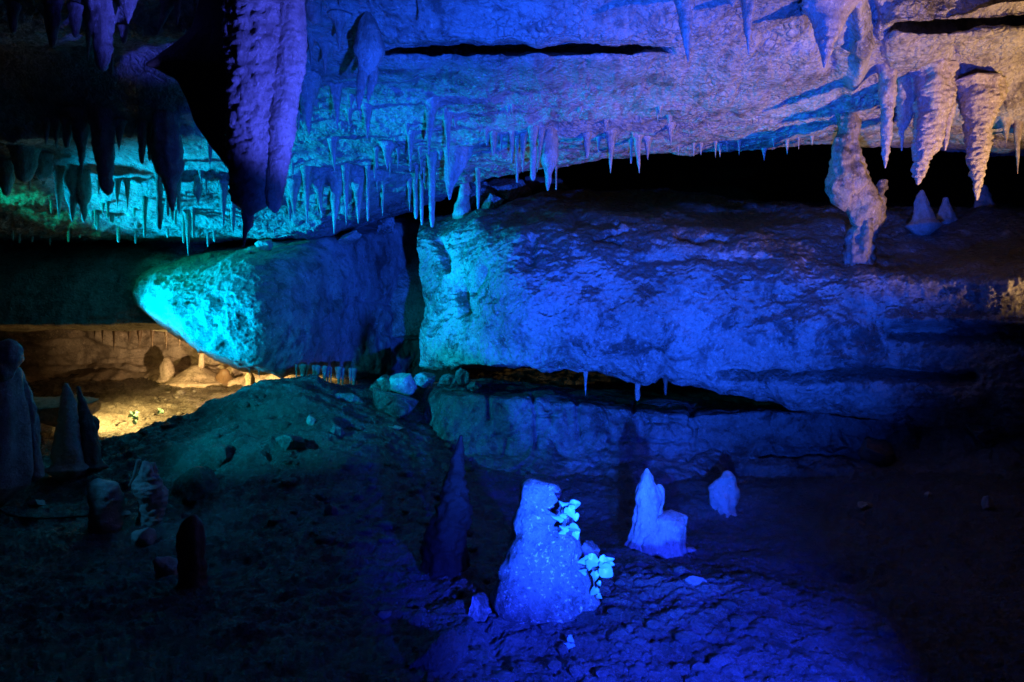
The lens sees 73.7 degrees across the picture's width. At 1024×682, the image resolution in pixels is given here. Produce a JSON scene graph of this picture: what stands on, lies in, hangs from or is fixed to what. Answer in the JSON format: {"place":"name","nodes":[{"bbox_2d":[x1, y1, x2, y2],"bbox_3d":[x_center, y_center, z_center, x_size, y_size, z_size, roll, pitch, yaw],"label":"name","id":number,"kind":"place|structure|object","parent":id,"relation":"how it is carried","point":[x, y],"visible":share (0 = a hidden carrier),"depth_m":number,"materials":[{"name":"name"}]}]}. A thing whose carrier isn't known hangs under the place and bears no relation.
{"place":"outdoors","nodes":[
{"label":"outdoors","id":0,"kind":"place"},
{"bbox_2d":[0,329,336,385],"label":"tunnel wall","id":1,"kind":"structure","parent":0,"point":[87,356],"depth_m":16.56,"materials":[{"name":"stone"}]},
{"bbox_2d":[0,240,425,339],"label":"cave wall","id":2,"kind":"structure","parent":0,"point":[85,286],"depth_m":10.96,"materials":[{"name":"stone"}]},
{"bbox_2d":[0,368,1023,681],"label":"ground","id":3,"kind":"structure","parent":0,"point":[78,602],"depth_m":4.84,"materials":[{"name":"gravel"}]},
{"bbox_2d":[0,338,44,506],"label":"stalagmite","id":4,"kind":"object","parent":3,"relation":"on","point":[22,467],"visible":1,"depth_m":6.32,"materials":[{"name":"stone"}]},
{"bbox_2d":[0,508,86,519],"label":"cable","id":5,"kind":"object","parent":3,"relation":"on","point":[37,518],"visible":0.92,"depth_m":5.83,"materials":[{"name":"black rubber"}]},
{"bbox_2d":[44,383,88,480],"bbox_3d":[-4.681,0.989,7.199,0.494,1.096,0.389,0,0,0],"label":"stalagmite","id":6,"kind":"object","parent":3,"relation":"on","point":[67,462],"visible":1,"depth_m":7.12,"materials":[{"name":"stone"}]},
{"bbox_2d":[33,395,100,426],"bbox_3d":[-6.984,1.101,10.615,1.121,0.519,0.745,0,0,0],"label":"stone","id":7,"kind":"object","parent":3,"relation":"on","point":[47,410],"visible":0.38,"depth_m":10.45,"materials":[{"name":"stone"}]},
{"bbox_2d":[76,386,108,473],"bbox_3d":[-4.483,0.975,7.291,0.361,0.985,0.270,0,0,0],"label":"stalagmite","id":8,"kind":"object","parent":3,"relation":"on","point":[91,449],"visible":0.94,"depth_m":7.25,"materials":[{"name":"stone"}]},
{"bbox_2d":[87,478,125,534],"bbox_3d":[-3.282,1.428,5.538,0.436,0.639,0.308,0,0,0],"label":"stalagmite","id":9,"kind":"object","parent":3,"relation":"on","point":[106,504],"visible":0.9,"depth_m":5.45,"materials":[{"name":"stone"}]},
{"bbox_2d":[131,527,156,546],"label":"stone","id":10,"kind":"object","parent":3,"relation":"on","point":[144,537],"visible":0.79,"depth_m":5.28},
{"bbox_2d":[128,459,168,526],"bbox_3d":[-2.993,1.304,5.654,0.252,0.668,0.261,0,0,36],"label":"stalagmite","id":11,"kind":"object","parent":3,"relation":"on","point":[150,490],"visible":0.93,"depth_m":5.58,"materials":[{"name":"stone"}]},
{"bbox_2d":[152,556,177,578],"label":"stone","id":12,"kind":"object","parent":3,"relation":"on","point":[165,566],"visible":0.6,"depth_m":4.53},
{"bbox_2d":[156,357,174,383],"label":"stalagmite","id":13,"kind":"object","parent":3,"relation":"on","point":[166,369],"visible":0.88,"depth_m":15.48,"materials":[{"name":"stone"}]},
{"bbox_2d":[158,364,222,387],"bbox_3d":[-7.168,1.031,15.608,1.594,1.006,1.280,0,0,0],"label":"rock","id":14,"kind":"object","parent":3,"relation":"on","point":[195,376],"visible":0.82,"depth_m":15.24,"materials":[{"name":"stone"}]},
{"bbox_2d":[176,514,207,588],"bbox_3d":[-2.049,1.404,4.364,0.286,0.594,0.227,0,0,0],"label":"stalagmite","id":15,"kind":"object","parent":3,"relation":"on","point":[192,566],"visible":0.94,"depth_m":4.32,"materials":[{"name":"stone"}]},
{"bbox_2d":[169,466,219,504],"bbox_3d":[-2.885,1.361,6.250,0.555,0.404,0.337,0,0,39],"label":"stone","id":16,"kind":"object","parent":3,"relation":"on","point":[192,485],"visible":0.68,"depth_m":6.21,"materials":[{"name":"stone"}]},
{"bbox_2d":[197,444,232,470],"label":"stone","id":17,"kind":"object","parent":3,"relation":"on","point":[215,457],"visible":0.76,"depth_m":6.75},
{"bbox_2d":[215,368,233,386],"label":"stalagmite","id":18,"kind":"object","parent":3,"relation":"on","point":[224,377],"visible":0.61,"depth_m":15.51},
{"bbox_2d":[275,434,305,450],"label":"stone","id":19,"kind":"object","parent":3,"relation":"on","point":[286,442],"visible":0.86,"depth_m":6.89,"materials":[{"name":"stone"}]},
{"bbox_2d":[131,216,460,381],"bbox_3d":[-3.971,-0.820,11.534,6.664,3.605,4.909,0,0,-9],"label":"boulder","id":20,"kind":"object","parent":3,"relation":"on","point":[281,308],"visible":0.73,"depth_m":10.27,"materials":[{"name":"stone"}]},
{"bbox_2d":[338,230,361,244],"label":"stone","id":21,"kind":"object","parent":20,"relation":"on","point":[351,237],"visible":1,"depth_m":10.55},
{"bbox_2d":[377,216,394,233],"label":"stone","id":22,"kind":"object","parent":20,"relation":"on","point":[385,224],"visible":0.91,"depth_m":11.14,"materials":[{"name":"stone"}]},
{"bbox_2d":[335,393,362,403],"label":"stone","id":23,"kind":"object","parent":3,"relation":"on","point":[347,397],"visible":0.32,"depth_m":8.63,"materials":[{"name":"stone"}]},
{"bbox_2d":[369,375,389,391],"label":"stone","id":24,"kind":"object","parent":3,"relation":"on","point":[382,382],"visible":0.47,"depth_m":8.99,"materials":[{"name":"stone"}]},
{"bbox_2d":[389,373,416,396],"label":"stone","id":25,"kind":"object","parent":24,"relation":"on","point":[404,384],"visible":0.94,"depth_m":8.90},
{"bbox_2d":[372,387,417,418],"bbox_3d":[-1.487,0.834,8.581,0.620,0.484,0.505,0,0,0],"label":"stone","id":26,"kind":"object","parent":3,"relation":"on","point":[399,406],"visible":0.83,"depth_m":8.39,"materials":[{"name":"stone"}]},
{"bbox_2d":[409,628,467,673],"bbox_3d":[-0.363,1.597,3.318,0.247,0.386,0.251,0,0,20],"label":"stone","id":27,"kind":"object","parent":3,"relation":"on","point":[446,651],"visible":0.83,"depth_m":3.28,"materials":[{"name":"stone"}]},
{"bbox_2d":[419,435,472,580],"bbox_3d":[-0.458,1.219,4.640,0.568,1.160,0.474,0,0,0],"label":"stalagmite","id":28,"kind":"object","parent":3,"relation":"on","point":[443,549],"visible":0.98,"depth_m":4.57,"materials":[{"name":"stone"}]},
{"bbox_2d":[468,592,492,622],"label":"stone","id":29,"kind":"object","parent":3,"relation":"on","point":[480,608],"visible":0.79,"depth_m":3.90,"materials":[{"name":"stone"}]},
{"bbox_2d":[489,477,600,624],"bbox_3d":[0.185,1.278,4.005,0.645,0.962,0.466,0,0,0],"label":"rock","id":30,"kind":"object","parent":3,"relation":"on","point":[542,579],"visible":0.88,"depth_m":3.85,"materials":[{"name":"stone"}]},
{"bbox_2d":[552,500,579,540],"bbox_3d":[0.298,0.991,3.752,0.164,0.232,0.077,0,0,0],"label":"ivy plant","id":31,"kind":"object","parent":30,"relation":"on","point":[569,510],"visible":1,"depth_m":3.76,"materials":[{"name":"green plant"}]},
{"bbox_2d":[577,553,614,600],"bbox_3d":[0.472,1.348,3.877,0.229,0.282,0.067,0,0,0],"label":"ivy plant","id":32,"kind":"object","parent":30,"relation":"on","point":[590,561],"visible":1,"depth_m":3.88,"materials":[{"name":"green plant"}]},
{"bbox_2d":[582,540,599,556],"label":"stone","id":33,"kind":"object","parent":3,"relation":"on","point":[588,547],"visible":0.42,"depth_m":5.09,"materials":[{"name":"stone"}]},
{"bbox_2d":[624,468,687,558],"bbox_3d":[1.163,1.490,5.517,0.514,0.937,0.369,0,0,0],"label":"stalagmite","id":34,"kind":"object","parent":3,"relation":"on","point":[656,531],"visible":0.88,"depth_m":5.40,"materials":[{"name":"stone"}]},
{"bbox_2d":[417,187,1023,434],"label":"boulder","id":35,"kind":"object","parent":3,"relation":"on","point":[782,304],"visible":0.95,"depth_m":7.80,"materials":[{"name":"stone"}]},
{"bbox_2d":[452,183,471,218],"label":"stalagmite","id":36,"kind":"object","parent":35,"relation":"on","point":[462,208],"visible":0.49,"depth_m":9.82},
{"bbox_2d":[470,181,494,206],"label":"stone","id":37,"kind":"object","parent":35,"relation":"on","point":[486,190],"visible":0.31,"depth_m":10.84,"materials":[{"name":"stone"}]},
{"bbox_2d":[481,193,504,208],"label":"stone","id":38,"kind":"object","parent":35,"relation":"on","point":[491,201],"visible":0.98,"depth_m":10.16,"materials":[{"name":"stone"}]},
{"bbox_2d":[488,178,531,199],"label":"stone","id":39,"kind":"object","parent":35,"relation":"on","point":[508,188],"visible":0.82,"depth_m":11.07,"materials":[{"name":"stone"}]},
{"bbox_2d":[525,175,568,193],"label":"stone","id":40,"kind":"object","parent":35,"relation":"on","point":[537,185],"visible":0.62,"depth_m":11.46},
{"bbox_2d":[904,190,943,235],"bbox_3d":[4.929,-1.518,8.207,0.426,0.601,0.398,0,0,0],"label":"stalagmite","id":41,"kind":"object","parent":35,"relation":"on","point":[923,221],"visible":1,"depth_m":8.12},
{"bbox_2d":[936,197,957,223],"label":"stalagmite","id":42,"kind":"object","parent":35,"relation":"on","point":[946,214],"visible":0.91,"depth_m":8.34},
{"bbox_2d":[974,184,996,207],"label":"stalagmite","id":43,"kind":"object","parent":35,"relation":"on","point":[985,199],"visible":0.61,"depth_m":8.53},
{"bbox_2d":[422,378,1023,484],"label":"rock ledge","id":44,"kind":"object","parent":3,"relation":"on","point":[528,429],"visible":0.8,"depth_m":8.04,"materials":[{"name":"stone"}]},
{"bbox_2d":[413,372,435,387],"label":"stone","id":45,"kind":"object","parent":44,"relation":"on","point":[424,379],"visible":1,"depth_m":8.85,"materials":[{"name":"stone"}]},
{"bbox_2d":[437,373,455,388],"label":"stone","id":46,"kind":"object","parent":44,"relation":"on","point":[448,381],"visible":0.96,"depth_m":8.63,"materials":[{"name":"stone"}]},
{"bbox_2d":[455,368,468,385],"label":"stone","id":47,"kind":"object","parent":44,"relation":"on","point":[461,376],"visible":1,"depth_m":8.56,"materials":[{"name":"stone"}]},
{"bbox_2d":[708,470,739,517],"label":"stalagmite","id":48,"kind":"object","parent":3,"relation":"on","point":[724,493],"visible":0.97,"depth_m":6.71,"materials":[{"name":"stone"}]},
{"bbox_2d":[857,438,896,466],"bbox_3d":[3.953,1.229,7.348,0.398,0.354,0.253,0,0,0],"label":"stone","id":49,"kind":"object","parent":3,"relation":"on","point":[879,453],"visible":0.89,"depth_m":7.29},
{"bbox_2d":[0,0,1023,244],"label":"cave ceiling","id":50,"kind":"structure","parent":0,"point":[626,68],"depth_m":7.08,"materials":[{"name":"stone"}]},
{"bbox_2d":[0,159,14,196],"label":"stalactite","id":51,"kind":"object","parent":50,"relation":"hanging from","point":[7,177],"visible":0.91,"depth_m":8.56},
{"bbox_2d":[4,0,21,33],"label":"stalactite","id":52,"kind":"object","parent":50,"relation":"hanging from","point":[13,9],"visible":1,"depth_m":5.14},
{"bbox_2d":[6,145,41,183],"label":"stalactite","id":53,"kind":"object","parent":50,"relation":"hanging from","point":[25,161],"visible":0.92,"depth_m":8.23},
{"bbox_2d":[37,116,50,144],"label":"stalactite","id":54,"kind":"object","parent":50,"relation":"hanging from","point":[46,123],"visible":0.97,"depth_m":7.28},
{"bbox_2d":[35,152,53,181],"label":"stalactite","id":55,"kind":"object","parent":50,"relation":"hanging from","point":[44,170],"visible":0.73,"depth_m":8.51},
{"bbox_2d":[42,0,63,47],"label":"stalactite","id":56,"kind":"object","parent":50,"relation":"hanging from","point":[52,10],"visible":1,"depth_m":5.10},
{"bbox_2d":[52,164,64,217],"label":"stalactite","id":57,"kind":"object","parent":50,"relation":"hanging from","point":[58,172],"visible":0.91,"depth_m":8.81},
{"bbox_2d":[59,115,71,147],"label":"stalactite","id":58,"kind":"object","parent":50,"relation":"hanging from","point":[65,120],"visible":0.94,"depth_m":7.25},
{"bbox_2d":[63,164,77,221],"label":"stalactite","id":59,"kind":"object","parent":50,"relation":"hanging from","point":[70,179],"visible":0.87,"depth_m":8.73},
{"bbox_2d":[66,2,83,37],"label":"stalactite","id":60,"kind":"object","parent":50,"relation":"hanging from","point":[75,10],"visible":1,"depth_m":5.18},
{"bbox_2d":[62,107,90,173],"bbox_3d":[-4.586,-2.139,7.272,0.346,0.736,0.295,0,0,0],"label":"stalactite","id":61,"kind":"object","parent":50,"relation":"hanging from","point":[80,128],"visible":0.92,"depth_m":7.21},
{"bbox_2d":[76,167,91,221],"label":"stalactite","id":62,"kind":"object","parent":50,"relation":"hanging from","point":[84,190],"visible":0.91,"depth_m":8.77},
{"bbox_2d":[82,11,90,59],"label":"stalactite","id":63,"kind":"object","parent":50,"relation":"hanging from","point":[86,17],"visible":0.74,"depth_m":5.32},
{"bbox_2d":[85,103,115,195],"bbox_3d":[-4.329,-2.035,7.222,0.319,1.003,0.244,0,0,0],"label":"stalactite","id":64,"kind":"object","parent":50,"relation":"hanging from","point":[101,122],"visible":0.96,"depth_m":7.16},
{"bbox_2d":[85,0,118,71],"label":"stalactite","id":65,"kind":"object","parent":50,"relation":"hanging from","point":[103,19],"visible":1,"depth_m":5.18},
{"bbox_2d":[114,117,127,149],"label":"stalactite","id":66,"kind":"object","parent":50,"relation":"hanging from","point":[121,124],"visible":0.96,"depth_m":7.28},
{"bbox_2d":[119,0,137,23],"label":"stalactite","id":67,"kind":"object","parent":50,"relation":"hanging from","point":[128,6],"visible":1,"depth_m":5.11},
{"bbox_2d":[136,119,147,163],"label":"stalactite","id":68,"kind":"object","parent":50,"relation":"hanging from","point":[141,126],"visible":0.99,"depth_m":7.30},
{"bbox_2d":[141,196,147,237],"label":"stalactite","id":69,"kind":"object","parent":50,"relation":"hanging from","point":[144,207],"visible":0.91,"depth_m":9.35},
{"bbox_2d":[153,164,162,229],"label":"stalactite","id":70,"kind":"object","parent":50,"relation":"hanging from","point":[159,197],"visible":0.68,"depth_m":8.57},
{"bbox_2d":[157,0,173,34],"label":"stalactite","id":71,"kind":"object","parent":50,"relation":"hanging from","point":[167,6],"visible":0.98,"depth_m":5.25},
{"bbox_2d":[148,109,184,211],"bbox_3d":[-3.680,-1.968,7.271,0.371,1.184,0.295,0,0,0],"label":"stalactite","id":72,"kind":"object","parent":50,"relation":"hanging from","point":[165,148],"visible":0.95,"depth_m":7.19},
{"bbox_2d":[146,0,227,167],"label":"drapery","id":73,"kind":"object","parent":50,"relation":"hanging from","point":[192,62],"visible":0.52,"depth_m":5.08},
{"bbox_2d":[182,209,191,254],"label":"stalactite","id":74,"kind":"object","parent":50,"relation":"hanging from","point":[187,218],"visible":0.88,"depth_m":9.77},
{"bbox_2d":[193,175,202,204],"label":"stalactite","id":75,"kind":"object","parent":50,"relation":"hanging from","point":[197,189],"visible":0.96,"depth_m":8.93},
{"bbox_2d":[218,179,228,228],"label":"stalactite","id":76,"kind":"object","parent":50,"relation":"hanging from","point":[223,186],"visible":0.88,"depth_m":9.02},
{"bbox_2d":[220,0,307,246],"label":"stalactite","id":77,"kind":"object","parent":50,"relation":"hanging from","point":[264,45],"visible":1,"depth_m":4.56},
{"bbox_2d":[286,177,301,214],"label":"stalactite","id":78,"kind":"object","parent":50,"relation":"hanging from","point":[293,184],"visible":0.96,"depth_m":8.93},
{"bbox_2d":[300,165,311,224],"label":"stalactite","id":79,"kind":"object","parent":50,"relation":"hanging from","point":[306,171],"visible":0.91,"depth_m":8.79},
{"bbox_2d":[299,69,322,132],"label":"stalactite","id":80,"kind":"object","parent":50,"relation":"hanging from","point":[311,83],"visible":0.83,"depth_m":7.05},
{"bbox_2d":[305,0,322,24],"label":"stalactite","id":81,"kind":"object","parent":50,"relation":"hanging from","point":[313,10],"visible":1,"depth_m":5.79},
{"bbox_2d":[312,178,324,216],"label":"stalactite","id":82,"kind":"object","parent":50,"relation":"hanging from","point":[318,185],"visible":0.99,"depth_m":9.06},
{"bbox_2d":[317,41,333,73],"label":"stalactite","id":83,"kind":"object","parent":50,"relation":"hanging from","point":[325,47],"visible":0.99,"depth_m":6.45},
{"bbox_2d":[327,137,339,170],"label":"stalactite","id":84,"kind":"object","parent":50,"relation":"hanging from","point":[333,143],"visible":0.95,"depth_m":8.21},
{"bbox_2d":[326,170,342,233],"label":"stalactite","id":85,"kind":"object","parent":50,"relation":"hanging from","point":[334,179],"visible":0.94,"depth_m":9.00},
{"bbox_2d":[328,83,342,129],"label":"stalactite","id":86,"kind":"object","parent":50,"relation":"hanging from","point":[336,92],"visible":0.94,"depth_m":7.22},
{"bbox_2d":[327,10,352,49],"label":"stalactite","id":87,"kind":"object","parent":50,"relation":"hanging from","point":[339,19],"visible":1,"depth_m":6.02},
{"bbox_2d":[341,163,352,224],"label":"stalactite","id":88,"kind":"object","parent":50,"relation":"hanging from","point":[346,170],"visible":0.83,"depth_m":8.90},
{"bbox_2d":[351,176,365,223],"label":"stalactite","id":89,"kind":"object","parent":50,"relation":"hanging from","point":[358,183],"visible":0.97,"depth_m":9.15},
{"bbox_2d":[361,102,372,138],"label":"stalactite","id":90,"kind":"object","parent":50,"relation":"hanging from","point":[367,108],"visible":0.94,"depth_m":7.58},
{"bbox_2d":[365,165,370,220],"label":"stalactite","id":91,"kind":"object","parent":50,"relation":"hanging from","point":[367,169],"visible":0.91,"depth_m":8.89},
{"bbox_2d":[353,11,384,109],"bbox_3d":[-1.272,-2.496,6.071,0.283,0.888,0.255,0,0,0],"label":"stalactite","id":92,"kind":"object","parent":50,"relation":"hanging from","point":[369,50],"visible":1,"depth_m":6.01},
{"bbox_2d":[377,140,395,169],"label":"stalactite","id":93,"kind":"object","parent":50,"relation":"hanging from","point":[387,146],"visible":0.99,"depth_m":8.29},
{"bbox_2d":[404,130,416,162],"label":"stalactite","id":94,"kind":"object","parent":50,"relation":"hanging from","point":[411,135],"visible":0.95,"depth_m":8.03},
{"bbox_2d":[412,178,419,218],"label":"stalactite","id":95,"kind":"object","parent":50,"relation":"hanging from","point":[415,187],"visible":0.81,"depth_m":9.59},
{"bbox_2d":[419,172,423,224],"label":"stalactite","id":96,"kind":"object","parent":50,"relation":"hanging from","point":[421,197],"visible":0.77,"depth_m":9.27},
{"bbox_2d":[423,96,439,153],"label":"stalactite","id":97,"kind":"object","parent":50,"relation":"hanging from","point":[431,104],"visible":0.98,"depth_m":7.49},
{"bbox_2d":[426,151,437,227],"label":"stalactite","id":98,"kind":"object","parent":50,"relation":"hanging from","point":[432,158],"visible":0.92,"depth_m":8.60},
{"bbox_2d":[442,113,453,160],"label":"stalactite","id":99,"kind":"object","parent":50,"relation":"hanging from","point":[447,122],"visible":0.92,"depth_m":7.74},
{"bbox_2d":[443,145,473,199],"bbox_3d":[-0.644,-2.213,8.434,0.485,0.943,0.157,0,0,0],"label":"stalactite","id":100,"kind":"object","parent":50,"relation":"hanging from","point":[457,162],"visible":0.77,"depth_m":8.40},
{"bbox_2d":[528,125,538,180],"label":"stalactite","id":101,"kind":"object","parent":50,"relation":"hanging from","point":[533,132],"visible":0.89,"depth_m":7.90},
{"bbox_2d":[540,127,558,190],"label":"stalactite","id":102,"kind":"object","parent":50,"relation":"hanging from","point":[549,155],"visible":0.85,"depth_m":8.01},
{"bbox_2d":[604,129,616,172],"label":"stalactite","id":103,"kind":"object","parent":50,"relation":"hanging from","point":[610,136],"visible":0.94,"depth_m":8.03},
{"bbox_2d":[632,133,643,172],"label":"stalactite","id":104,"kind":"object","parent":50,"relation":"hanging from","point":[637,138],"visible":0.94,"depth_m":8.14},
{"bbox_2d":[674,0,694,60],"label":"stalactite","id":105,"kind":"object","parent":50,"relation":"hanging from","point":[685,10],"visible":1,"depth_m":5.74},
{"bbox_2d":[741,0,755,54],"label":"stalactite","id":106,"kind":"object","parent":50,"relation":"hanging from","point":[748,9],"visible":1,"depth_m":5.75},
{"bbox_2d":[797,0,860,67],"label":"stalactite","id":107,"kind":"object","parent":50,"relation":"hanging from","point":[827,18],"visible":0.99,"depth_m":5.82},
{"bbox_2d":[825,112,887,266],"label":"column","id":108,"kind":"structure","parent":50,"relation":"attached to","point":[855,194],"depth_m":7.42,"materials":[{"name":"stone"}]},
{"bbox_2d":[875,63,897,167],"bbox_3d":[3.672,-2.246,6.704,0.219,1.103,0.200,0,0,0],"label":"stalactite","id":109,"kind":"object","parent":50,"relation":"hanging from","point":[887,89],"visible":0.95,"depth_m":6.66},
{"bbox_2d":[896,76,914,150],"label":"stalactite","id":110,"kind":"object","parent":50,"relation":"hanging from","point":[905,97],"visible":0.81,"depth_m":6.76},
{"bbox_2d":[909,58,961,184],"bbox_3d":[4.131,-2.156,6.723,0.535,1.253,0.425,0,0,-26],"label":"stalactite","id":111,"kind":"object","parent":50,"relation":"hanging from","point":[934,90],"visible":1,"depth_m":6.61},
{"bbox_2d":[955,72,1007,199],"bbox_3d":[4.550,-1.998,6.669,0.525,1.256,0.435,0,0,0],"label":"stalactite","id":112,"kind":"object","parent":50,"relation":"hanging from","point":[982,96],"visible":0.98,"depth_m":6.57},
{"bbox_2d":[997,116,1011,142],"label":"stalactite","id":113,"kind":"object","parent":50,"relation":"hanging from","point":[1005,121],"visible":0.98,"depth_m":6.91},
{"bbox_2d":[1013,120,1022,173],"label":"stalactite","id":114,"kind":"object","parent":50,"relation":"hanging from","point":[1017,128],"visible":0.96,"depth_m":6.89},
{"bbox_2d":[394,144,1023,218],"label":"back wall","id":115,"kind":"structure","parent":0,"point":[797,174],"depth_m":27.79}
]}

